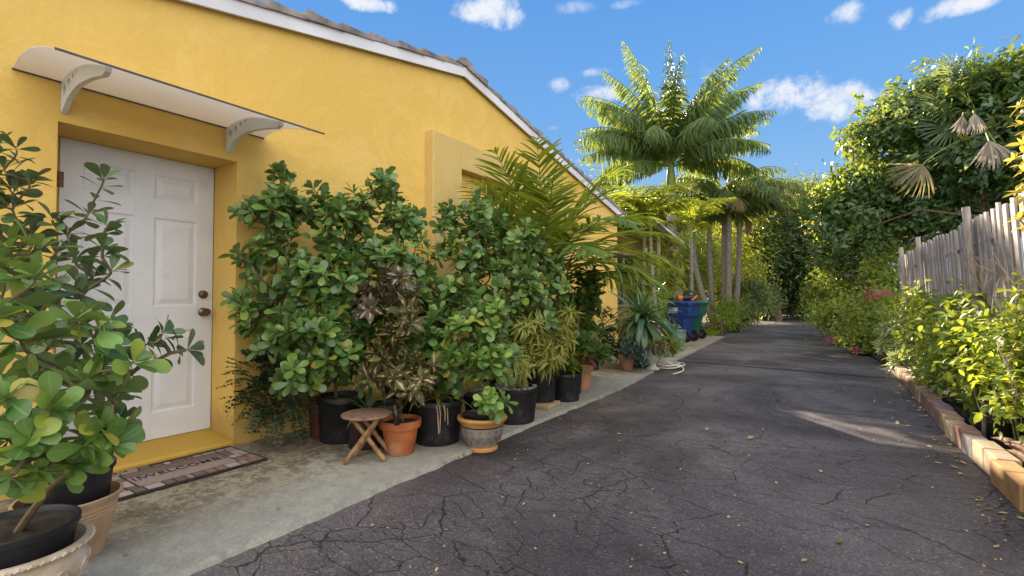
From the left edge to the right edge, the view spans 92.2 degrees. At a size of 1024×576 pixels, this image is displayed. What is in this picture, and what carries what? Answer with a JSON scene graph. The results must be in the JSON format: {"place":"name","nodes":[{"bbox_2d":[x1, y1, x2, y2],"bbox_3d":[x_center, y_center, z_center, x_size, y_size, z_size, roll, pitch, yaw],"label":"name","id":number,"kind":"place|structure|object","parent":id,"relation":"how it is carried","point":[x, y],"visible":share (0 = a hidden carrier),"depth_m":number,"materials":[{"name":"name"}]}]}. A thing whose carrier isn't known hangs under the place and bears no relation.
{"place":"outdoors","nodes":[
{"label":"outdoors","id":0,"kind":"place"},
{"bbox_2d":[0,335,723,575],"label":"concrete path","id":1,"kind":"structure","parent":0,"point":[209,521],"depth_m":2.68,"materials":[{"name":"grey concrete"}]},
{"bbox_2d":[0,520,95,575],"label":"urn planter","id":2,"kind":"object","parent":1,"relation":"on","point":[72,559],"visible":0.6,"depth_m":1.65,"materials":[{"name":"stone"}]},
{"bbox_2d":[0,218,170,569],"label":"potted shrub","id":3,"kind":"object","parent":2,"relation":"in","point":[36,529],"visible":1,"depth_m":1.58,"materials":[{"name":"green plant"}]},
{"bbox_2d":[8,480,123,558],"bbox_3d":[-1.852,0.992,2.057,0.363,0.252,0.363,-1,-2,34],"label":"clay planter","id":4,"kind":"object","parent":1,"relation":"on","point":[98,514],"visible":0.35,"depth_m":2.04,"materials":[{"name":"beige ceramic"}]},
{"bbox_2d":[0,131,204,506],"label":"potted shrub","id":5,"kind":"object","parent":4,"relation":"in","point":[97,486],"visible":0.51,"depth_m":2.19,"materials":[{"name":"green plant"}]},
{"bbox_2d":[112,446,267,501],"bbox_3d":[-2.068,1.133,3.082,0.510,0.021,0.830,-1,-2,34],"label":"doormat","id":6,"kind":"object","parent":1,"relation":"on","point":[145,479],"visible":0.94,"depth_m":3.05,"materials":[{"name":"fabric"}]},
{"bbox_2d":[216,346,339,445],"bbox_3d":[-1.583,0.758,3.667,0.722,0.798,0.925,-1,-2,34],"label":"potted shrub","id":7,"kind":"object","parent":1,"relation":"on","point":[312,406],"visible":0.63,"depth_m":3.55,"materials":[{"name":"plant"}]},
{"bbox_2d":[218,160,373,444],"bbox_3d":[-1.451,0.100,3.510,1.040,2.105,1.025,-1,-2,34],"label":"potted shrub","id":8,"kind":"object","parent":1,"relation":"on","point":[329,327],"visible":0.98,"depth_m":3.40,"materials":[{"name":"green plant"}]},
{"bbox_2d":[109,379,616,555],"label":"fallen leaves","id":9,"kind":"object","parent":1,"relation":"on","point":[276,508],"visible":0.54,"depth_m":2.50,"materials":[{"name":"brown plant"}]},
{"bbox_2d":[341,408,391,463],"bbox_3d":[-0.966,0.990,3.294,0.335,0.310,0.346,-1,-2,34],"label":"stool","id":10,"kind":"object","parent":1,"relation":"on","point":[375,416],"visible":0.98,"depth_m":3.24,"materials":[{"name":"brown wood"}]},
{"bbox_2d":[328,386,407,450],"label":"striped plant","id":11,"kind":"object","parent":1,"relation":"on","point":[354,434],"visible":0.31,"depth_m":3.53,"materials":[{"name":"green plant"}]},
{"bbox_2d":[316,166,446,413],"bbox_3d":[-0.958,0.081,3.954,0.853,2.164,1.098,-1,-2,34],"label":"potted shrub","id":12,"kind":"object","parent":1,"relation":"on","point":[400,219],"visible":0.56,"depth_m":3.85,"materials":[{"name":"green plant"}]},
{"bbox_2d":[348,262,427,413],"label":"variegated plant","id":13,"kind":"object","parent":1,"relation":"on","point":[395,273],"visible":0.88,"depth_m":3.45,"materials":[{"name":"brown plant"}]},
{"bbox_2d":[352,288,444,455],"bbox_3d":[-0.743,0.565,3.308,0.586,1.166,0.509,-1,-2,34],"label":"variegated plant","id":14,"kind":"object","parent":1,"relation":"on","point":[400,440],"visible":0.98,"depth_m":3.31,"materials":[{"name":"plant"}]},
{"bbox_2d":[392,405,399,425],"bbox_3d":[-0.757,0.831,3.222,0.050,0.134,0.041,0,-1,1],"label":"bottle","id":15,"kind":"object","parent":14,"relation":"on","point":[396,419],"visible":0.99,"depth_m":3.21,"materials":[{"name":"grey glass"}]},
{"bbox_2d":[407,384,474,446],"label":"spider plant","id":16,"kind":"object","parent":1,"relation":"on","point":[438,412],"visible":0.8,"depth_m":3.59,"materials":[{"name":"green plant"}]},
{"bbox_2d":[402,273,520,398],"bbox_3d":[-0.483,0.518,3.824,0.952,1.285,0.852,-1,-2,34],"label":"potted shrub","id":17,"kind":"object","parent":1,"relation":"on","point":[434,305],"visible":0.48,"depth_m":3.71,"materials":[{"name":"green plant"}]},
{"bbox_2d":[463,391,500,410],"bbox_3d":[-0.248,1.022,4.069,0.310,0.290,0.310,-1,-2,34],"label":"black pot","id":18,"kind":"object","parent":1,"relation":"on","point":[468,398],"visible":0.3,"depth_m":3.99,"materials":[{"name":"plastic"}]},
{"bbox_2d":[429,187,575,390],"bbox_3d":[0.029,0.128,4.649,1.125,2.105,1.470,-1,-2,34],"label":"potted shrub","id":19,"kind":"object","parent":1,"relation":"on","point":[525,283],"visible":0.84,"depth_m":4.40,"materials":[{"name":"green plant"}]},
{"bbox_2d":[490,306,560,424],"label":"striped shrub","id":20,"kind":"object","parent":1,"relation":"on","point":[522,394],"visible":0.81,"depth_m":4.20,"materials":[{"name":"green plant"}]},
{"bbox_2d":[535,400,559,409],"bbox_3d":[0.291,1.169,4.969,0.300,0.040,0.300,-1,-2,28],"label":"paving block","id":21,"kind":"object","parent":1,"relation":"on","point":[548,406],"depth_m":4.84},
{"bbox_2d":[526,299,585,402],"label":"striped shrub","id":22,"kind":"object","parent":21,"relation":"on","point":[546,391],"visible":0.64,"depth_m":4.87,"materials":[{"name":"green plant"}]},
{"bbox_2d":[446,135,684,368],"bbox_3d":[0.710,-0.151,5.478,2.238,2.704,3.134,-1,-2,34],"label":"potted palm","id":23,"kind":"object","parent":1,"relation":"on","point":[537,199],"visible":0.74,"depth_m":5.23,"materials":[{"name":"green plant"}]},
{"bbox_2d":[545,353,592,401],"bbox_3d":[0.563,0.943,5.254,0.653,0.505,0.554,-1,-2,34],"label":"bromeliad","id":24,"kind":"object","parent":1,"relation":"on","point":[567,385],"visible":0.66,"depth_m":5.16,"materials":[{"name":"black plastic"}]},
{"bbox_2d":[565,366,582,393],"bbox_3d":[0.690,1.056,5.668,0.248,0.300,0.248,-1,-2,34],"label":"black pot","id":25,"kind":"object","parent":1,"relation":"on","point":[580,370],"visible":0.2,"depth_m":5.61,"materials":[{"name":"plastic"}]},
{"bbox_2d":[572,353,598,389],"bbox_3d":[0.860,0.933,5.991,0.530,0.561,0.482,-1,-2,34],"label":"bromeliad","id":26,"kind":"object","parent":1,"relation":"on","point":[586,379],"visible":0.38,"depth_m":5.85,"materials":[{"name":"ceramic"}]},
{"bbox_2d":[563,264,616,364],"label":"potted shrub","id":27,"kind":"object","parent":1,"relation":"on","point":[586,298],"visible":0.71,"depth_m":5.78,"materials":[{"name":"green plant"}]},
{"bbox_2d":[581,305,623,369],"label":"potted shrub","id":28,"kind":"object","parent":1,"relation":"on","point":[610,338],"visible":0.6,"depth_m":7.71,"materials":[{"name":"green plant"}]},
{"bbox_2d":[617,335,649,369],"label":"succulent","id":29,"kind":"object","parent":1,"relation":"on","point":[630,355],"visible":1,"depth_m":7.31,"materials":[{"name":"green plant"}]},
{"bbox_2d":[601,285,683,367],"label":"strap leaved plant","id":30,"kind":"object","parent":1,"relation":"on","point":[641,329],"visible":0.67,"depth_m":7.75,"materials":[{"name":"green plant"}]},
{"bbox_2d":[646,349,659,369],"bbox_3d":[2.159,1.087,7.571,0.273,0.330,0.273,-1,-2,34],"label":"urn planter","id":31,"kind":"object","parent":1,"relation":"on","point":[653,359],"visible":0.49,"depth_m":7.50,"materials":[{"name":"white ceramic"}]},
{"bbox_2d":[645,338,668,355],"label":"potted plant","id":32,"kind":"object","parent":31,"relation":"in","point":[659,345],"visible":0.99,"depth_m":7.25,"materials":[{"name":"green plant"}]},
{"bbox_2d":[629,290,678,355],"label":"potted shrub","id":33,"kind":"object","parent":1,"relation":"on","point":[665,303],"visible":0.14,"depth_m":10.21,"materials":[{"name":"green plant"}]},
{"bbox_2d":[656,358,684,374],"bbox_3d":[2.536,1.192,7.659,0.505,0.173,0.885,0,-1,-8],"label":"garden hose","id":34,"kind":"object","parent":1,"relation":"on","point":[671,364],"visible":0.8,"depth_m":7.72,"materials":[{"name":"white rubber"}]},
{"bbox_2d":[657,335,684,363],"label":"potted plant","id":35,"kind":"object","parent":1,"relation":"on","point":[672,347],"visible":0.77,"depth_m":8.02,"materials":[{"name":"green plant"}]},
{"bbox_2d":[668,324,686,346],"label":"potted plant","id":36,"kind":"object","parent":1,"relation":"on","point":[677,329],"visible":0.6,"depth_m":10.86,"materials":[{"name":"green plant"}]},
{"bbox_2d":[665,301,701,341],"bbox_3d":[4.437,0.855,12.793,0.865,1.050,0.670,-1,-2,41],"label":"wheelie bin","id":37,"kind":"object","parent":1,"relation":"on","point":[687,315],"visible":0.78,"depth_m":12.55,"materials":[{"name":"blue plastic"}]},
{"bbox_2d":[668,290,697,300],"bbox_3d":[4.376,0.193,12.746,0.808,0.286,0.161,0,-1,2],"label":"leaf blower","id":38,"kind":"object","parent":37,"relation":"on","point":[683,297],"visible":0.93,"depth_m":12.69,"materials":[{"name":"black plastic"}]},
{"bbox_2d":[692,301,709,338],"bbox_3d":[4.914,0.872,13.497,0.865,1.050,0.670,-1,-2,40],"label":"wheelie bin","id":39,"kind":"object","parent":1,"relation":"on","point":[699,318],"visible":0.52,"depth_m":13.30,"materials":[{"name":"green plastic"}]},
{"bbox_2d":[190,317,1023,575],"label":"driveway","id":40,"kind":"structure","parent":0,"point":[696,527],"depth_m":2.79,"materials":[{"name":"grey asphalt"}]},
{"bbox_2d":[435,298,517,452],"bbox_3d":[-0.243,0.626,3.508,0.548,1.109,0.610,-1,-2,34],"label":"potted shrub","id":41,"kind":"object","parent":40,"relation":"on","point":[481,426],"visible":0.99,"depth_m":3.47,"materials":[{"name":"plant"}]},
{"bbox_2d":[446,360,675,462],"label":"weeds","id":42,"kind":"object","parent":40,"relation":"on","point":[598,398],"visible":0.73,"depth_m":5.45,"materials":[{"name":"green plant"}]},
{"bbox_2d":[245,355,1001,573],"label":"fallen leaves","id":43,"kind":"object","parent":40,"relation":"on","point":[436,569],"visible":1,"depth_m":2.63,"materials":[{"name":"brown plant"}]},
{"bbox_2d":[576,428,842,560],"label":"fallen leaves","id":44,"kind":"object","parent":40,"relation":"on","point":[837,540],"visible":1,"depth_m":2.47,"materials":[{"name":"yellow plant"}]},
{"bbox_2d":[732,323,740,331],"bbox_3d":[7.676,1.343,16.875,0.352,0.300,0.352,-1,-2,34],"label":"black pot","id":45,"kind":"object","parent":40,"relation":"on","point":[737,329],"visible":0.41,"depth_m":16.73,"materials":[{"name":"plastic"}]},
{"bbox_2d":[895,366,906,376],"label":"edging block","id":46,"kind":"structure","parent":40,"relation":"on","point":[896,367],"depth_m":7.00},
{"bbox_2d":[899,370,907,382],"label":"edging block","id":47,"kind":"structure","parent":40,"relation":"on","point":[900,373],"depth_m":6.58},
{"bbox_2d":[897,368,910,378],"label":"edging block","id":48,"kind":"structure","parent":40,"relation":"on","point":[898,369],"depth_m":6.81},
{"bbox_2d":[902,373,911,384],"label":"edging block","id":49,"kind":"structure","parent":40,"relation":"on","point":[903,378],"depth_m":6.41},
{"bbox_2d":[905,375,919,387],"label":"edging block","id":50,"kind":"structure","parent":40,"relation":"on","point":[906,380],"depth_m":6.17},
{"bbox_2d":[908,378,919,390],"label":"edging block","id":51,"kind":"structure","parent":40,"relation":"on","point":[909,379],"depth_m":5.96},
{"bbox_2d":[910,380,924,392],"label":"edging block","id":52,"kind":"structure","parent":40,"relation":"on","point":[912,382],"depth_m":5.80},
{"bbox_2d":[912,385,924,396],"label":"edging block","id":53,"kind":"structure","parent":40,"relation":"on","point":[913,390],"depth_m":5.60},
{"bbox_2d":[915,386,932,402],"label":"edging block","id":54,"kind":"structure","parent":40,"relation":"on","point":[917,392],"depth_m":5.30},
{"bbox_2d":[920,391,935,404],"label":"edging block","id":55,"kind":"structure","parent":40,"relation":"on","point":[921,396],"depth_m":5.17,"materials":[{"name":"brown brick"}]},
{"bbox_2d":[922,393,941,410],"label":"edging block","id":56,"kind":"structure","parent":40,"relation":"on","point":[926,396],"depth_m":4.92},
{"bbox_2d":[927,399,944,415],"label":"edging block","id":57,"kind":"structure","parent":40,"relation":"on","point":[929,406],"depth_m":4.73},
{"bbox_2d":[932,402,953,417],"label":"edging block","id":58,"kind":"structure","parent":40,"relation":"on","point":[940,404],"depth_m":4.53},
{"bbox_2d":[863,361,1023,566],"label":"fallen leaves","id":59,"kind":"object","parent":40,"relation":"on","point":[950,445],"visible":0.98,"depth_m":3.28,"materials":[{"name":"yellow plant"}]},
{"bbox_2d":[934,406,956,426],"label":"edging block","id":60,"kind":"structure","parent":40,"relation":"on","point":[937,409],"depth_m":4.32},
{"bbox_2d":[939,411,964,432],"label":"edging block","id":61,"kind":"structure","parent":40,"relation":"on","point":[943,416],"depth_m":4.10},
{"bbox_2d":[944,419,966,441],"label":"edging block","id":62,"kind":"structure","parent":40,"relation":"on","point":[948,424],"depth_m":3.90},
{"bbox_2d":[953,424,981,449],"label":"edging block","id":63,"kind":"structure","parent":40,"relation":"on","point":[959,430],"depth_m":3.65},
{"bbox_2d":[962,434,988,458],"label":"edging block","id":64,"kind":"structure","parent":40,"relation":"on","point":[967,444],"depth_m":3.48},
{"bbox_2d":[972,439,1005,470],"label":"edging block","id":65,"kind":"structure","parent":40,"relation":"on","point":[979,447],"depth_m":3.25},
{"bbox_2d":[983,449,1021,475],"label":"edging block","id":66,"kind":"structure","parent":40,"relation":"on","point":[989,454],"depth_m":3.05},
{"bbox_2d":[990,459,1023,494],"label":"edging block","id":67,"kind":"structure","parent":40,"relation":"on","point":[998,468],"depth_m":2.84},
{"bbox_2d":[1004,471,1023,512],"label":"edging block","id":68,"kind":"structure","parent":40,"relation":"on","point":[1014,488],"depth_m":2.62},
{"bbox_2d":[259,0,1023,300],"label":"sky","id":69,"kind":"structure","parent":0,"point":[542,57],"materials":[{"name":"blue"}]},
{"bbox_2d":[652,316,729,335],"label":"garden soil","id":70,"kind":"structure","parent":0,"point":[703,324],"depth_m":20.11,"materials":[{"name":"brown soil"}]},
{"bbox_2d":[701,327,723,335],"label":"grass","id":71,"kind":"structure","parent":0,"point":[713,332],"depth_m":15.84,"materials":[{"name":"green plant"}]},
{"bbox_2d":[664,301,901,317],"bbox_3d":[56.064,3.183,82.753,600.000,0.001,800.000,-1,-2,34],"label":"ground","id":72,"kind":"structure","parent":0,"point":[804,316],"depth_m":36.96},
{"bbox_2d":[0,0,684,500],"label":"house","id":73,"kind":"structure","parent":72,"relation":"on","point":[428,124],"depth_m":3.70,"materials":[{"name":"yellow paint"}]},
{"bbox_2d":[55,137,213,444],"bbox_3d":[-2.580,0.064,3.440,0.129,2.016,0.931,-1,-2,34],"label":"door","id":74,"kind":"structure","parent":73,"relation":"in","point":[167,205],"depth_m":3.54,"materials":[{"name":"white paint"}]},
{"bbox_2d":[12,46,324,152],"bbox_3d":[-2.010,-1.110,3.043,0.776,0.211,1.404,-1,-2,34],"label":"awning","id":75,"kind":"object","parent":73,"relation":"attached to","point":[72,73],"visible":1,"depth_m":2.95,"materials":[{"name":"beige plastic"}]},
{"bbox_2d":[617,251,635,306],"bbox_3d":[3.151,-0.230,13.938,0.080,1.540,1.800,-1,-2,34],"label":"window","id":76,"kind":"structure","parent":73,"relation":"in","point":[622,303],"depth_m":13.90,"materials":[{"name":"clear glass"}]},
{"bbox_2d":[570,159,629,206],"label":"background tree","id":77,"kind":"object","parent":72,"relation":"on","point":[596,181],"depth_m":17.78,"materials":[{"name":"green plant"}]},
{"bbox_2d":[618,256,683,323],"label":"bush","id":78,"kind":"object","parent":72,"relation":"on","point":[660,295],"visible":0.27,"depth_m":12.30,"materials":[{"name":"green plant"}]},
{"bbox_2d":[594,183,714,301],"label":"background tree","id":79,"kind":"object","parent":72,"relation":"on","point":[677,231],"visible":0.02,"depth_m":23.12,"materials":[{"name":"green plant"}]},
{"bbox_2d":[600,182,713,333],"bbox_3d":[3.284,-0.547,11.838,2.653,3.990,2.782,0,-1,-5],"label":"slender palm","id":80,"kind":"object","parent":72,"relation":"on","point":[644,204],"visible":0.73,"depth_m":11.53,"materials":[{"name":"green plant"}]},
{"bbox_2d":[646,240,693,295],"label":"bush","id":81,"kind":"object","parent":72,"relation":"on","point":[671,257],"visible":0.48,"depth_m":14.37,"materials":[{"name":"green plant"}]},
{"bbox_2d":[574,40,776,300],"bbox_3d":[5.305,-3.515,16.322,6.178,10.173,6.133,-1,-2,34],"label":"feathery palm","id":82,"kind":"object","parent":72,"relation":"on","point":[701,139],"visible":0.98,"depth_m":15.51,"materials":[{"name":"green plant"}]},
{"bbox_2d":[646,226,735,326],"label":"background tree","id":83,"kind":"object","parent":72,"relation":"on","point":[699,244],"visible":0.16,"depth_m":20.76,"materials":[{"name":"green plant"}]},
{"bbox_2d":[662,197,736,300],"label":"slender palm","id":84,"kind":"object","parent":72,"relation":"on","point":[686,217],"visible":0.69,"depth_m":14.41,"materials":[{"name":"green plant"}]},
{"bbox_2d":[704,290,752,333],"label":"bush","id":85,"kind":"object","parent":72,"relation":"on","point":[723,317],"visible":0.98,"depth_m":17.01,"materials":[{"name":"green plant"}]},
{"bbox_2d":[656,163,814,328],"bbox_3d":[7.437,-1.416,18.125,5.688,6.118,5.387,1,-2,-31],"label":"clump palm","id":86,"kind":"object","parent":72,"relation":"on","point":[754,195],"visible":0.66,"depth_m":17.63,"materials":[{"name":"green plant"}]},
{"bbox_2d":[682,193,792,322],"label":"background tree","id":87,"kind":"object","parent":72,"relation":"on","point":[747,260],"visible":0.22,"depth_m":23.38,"materials":[{"name":"green plant"}]},
{"bbox_2d":[725,292,766,329],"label":"bush","id":88,"kind":"object","parent":72,"relation":"on","point":[746,320],"visible":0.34,"depth_m":18.24,"materials":[{"name":"green plant"}]},
{"bbox_2d":[717,270,790,319],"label":"bush","id":89,"kind":"object","parent":72,"relation":"on","point":[766,297],"visible":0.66,"depth_m":21.28,"materials":[{"name":"green plant"}]},
{"bbox_2d":[723,158,828,316],"bbox_3d":[19.672,-3.620,35.991,12.269,11.304,7.222,0,-1,-11],"label":"background tree","id":90,"kind":"object","parent":72,"relation":"on","point":[809,183],"visible":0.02,"depth_m":35.06,"materials":[{"name":"green plant"}]},
{"bbox_2d":[714,172,857,320],"bbox_3d":[15.058,-2.505,27.383,8.050,8.664,9.447,-1,-2,34],"label":"spreading tree","id":91,"kind":"object","parent":72,"relation":"on","point":[792,257],"visible":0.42,"depth_m":25.50,"materials":[{"name":"green plant"}]},
{"bbox_2d":[766,292,811,316],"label":"bush","id":92,"kind":"object","parent":72,"relation":"on","point":[800,313],"visible":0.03,"depth_m":30.70,"materials":[{"name":"green plant"}]},
{"bbox_2d":[796,179,926,271],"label":"broadleaf tree","id":93,"kind":"object","parent":72,"relation":"on","point":[912,247],"visible":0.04,"depth_m":16.88,"materials":[{"name":"green plant"}]},
{"bbox_2d":[794,37,1020,271],"bbox_3d":[10.623,-2.278,12.601,4.043,7.487,6.011,1,-2,-24],"label":"broadleaf tree","id":94,"kind":"object","parent":72,"relation":"on","point":[866,202],"visible":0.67,"depth_m":12.88,"materials":[{"name":"green plant"}]},
{"bbox_2d":[881,53,1010,319],"bbox_3d":[9.949,-2.139,10.936,3.663,7.123,1.832,1,-2,-36],"label":"fan palm","id":95,"kind":"object","parent":72,"relation":"on","point":[996,152],"visible":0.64,"depth_m":11.24,"materials":[{"name":"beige plant"}]},
{"bbox_2d":[907,35,1023,218],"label":"broadleaf tree","id":96,"kind":"object","parent":72,"relation":"on","point":[996,118],"visible":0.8,"depth_m":10.91,"materials":[{"name":"green plant"}]},
{"bbox_2d":[834,318,1023,467],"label":"planting bed","id":97,"kind":"object","parent":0,"point":[952,401],"visible":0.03,"depth_m":5.12,"materials":[{"name":"soil"}]},
{"bbox_2d":[796,255,900,362],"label":"bed shrub","id":98,"kind":"object","parent":97,"relation":"on","point":[859,332],"visible":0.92,"depth_m":10.34,"materials":[{"name":"green plant"}]},
{"bbox_2d":[795,237,907,320],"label":"bed shrub","id":99,"kind":"object","parent":97,"relation":"on","point":[864,268],"visible":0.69,"depth_m":13.16,"materials":[{"name":"green plant"}]},
{"bbox_2d":[871,320,929,383],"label":"bed shrub","id":100,"kind":"object","parent":97,"relation":"on","point":[884,342],"visible":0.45,"depth_m":8.18,"materials":[{"name":"green plant"}]},
{"bbox_2d":[878,278,968,416],"bbox_3d":[5.802,0.539,6.668,1.199,1.491,5.412,-1,-2,34],"label":"bed shrub","id":101,"kind":"object","parent":97,"relation":"on","point":[916,300],"visible":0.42,"depth_m":6.65,"materials":[{"name":"green plant"}]},
{"bbox_2d":[897,188,1023,431],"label":"fence","id":102,"kind":"object","parent":97,"relation":"on","point":[932,259],"visible":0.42,"depth_m":4.79,"materials":[{"name":"grey wood"}]},
{"bbox_2d":[908,333,1023,438],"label":"bed shrub","id":103,"kind":"object","parent":97,"relation":"on","point":[943,385],"visible":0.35,"depth_m":4.37,"materials":[{"name":"green plant"}]},
{"bbox_2d":[910,272,1023,440],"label":"bed shrub","id":104,"kind":"object","parent":97,"relation":"on","point":[975,335],"visible":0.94,"depth_m":3.67,"materials":[{"name":"green plant"}]},
{"bbox_2d":[929,291,1023,440],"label":"umbrella plant","id":105,"kind":"object","parent":97,"relation":"on","point":[1003,304],"visible":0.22,"depth_m":3.98,"materials":[{"name":"green plant"}]},
{"bbox_2d":[949,238,1023,416],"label":"dry twigs","id":106,"kind":"object","parent":97,"relation":"on","point":[1010,385],"visible":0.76,"depth_m":3.82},
{"bbox_2d":[972,416,1014,445],"bbox_3d":[3.609,1.071,3.691,0.238,0.170,0.238,-1,-2,34],"label":"black pot","id":107,"kind":"object","parent":97,"relation":"on","point":[1005,430],"visible":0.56,"depth_m":3.61,"materials":[{"name":"plastic"}]},
{"bbox_2d":[991,437,1023,464],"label":"palm husk","id":108,"kind":"object","parent":97,"relation":"on","point":[1017,451],"visible":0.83,"depth_m":3.15,"materials":[{"name":"brown plant"}]},
{"bbox_2d":[1002,99,1023,232],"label":"croton","id":109,"kind":"object","parent":97,"relation":"on","point":[1020,215],"visible":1,"depth_m":3.06,"materials":[{"name":"yellow plant"}]}
]}

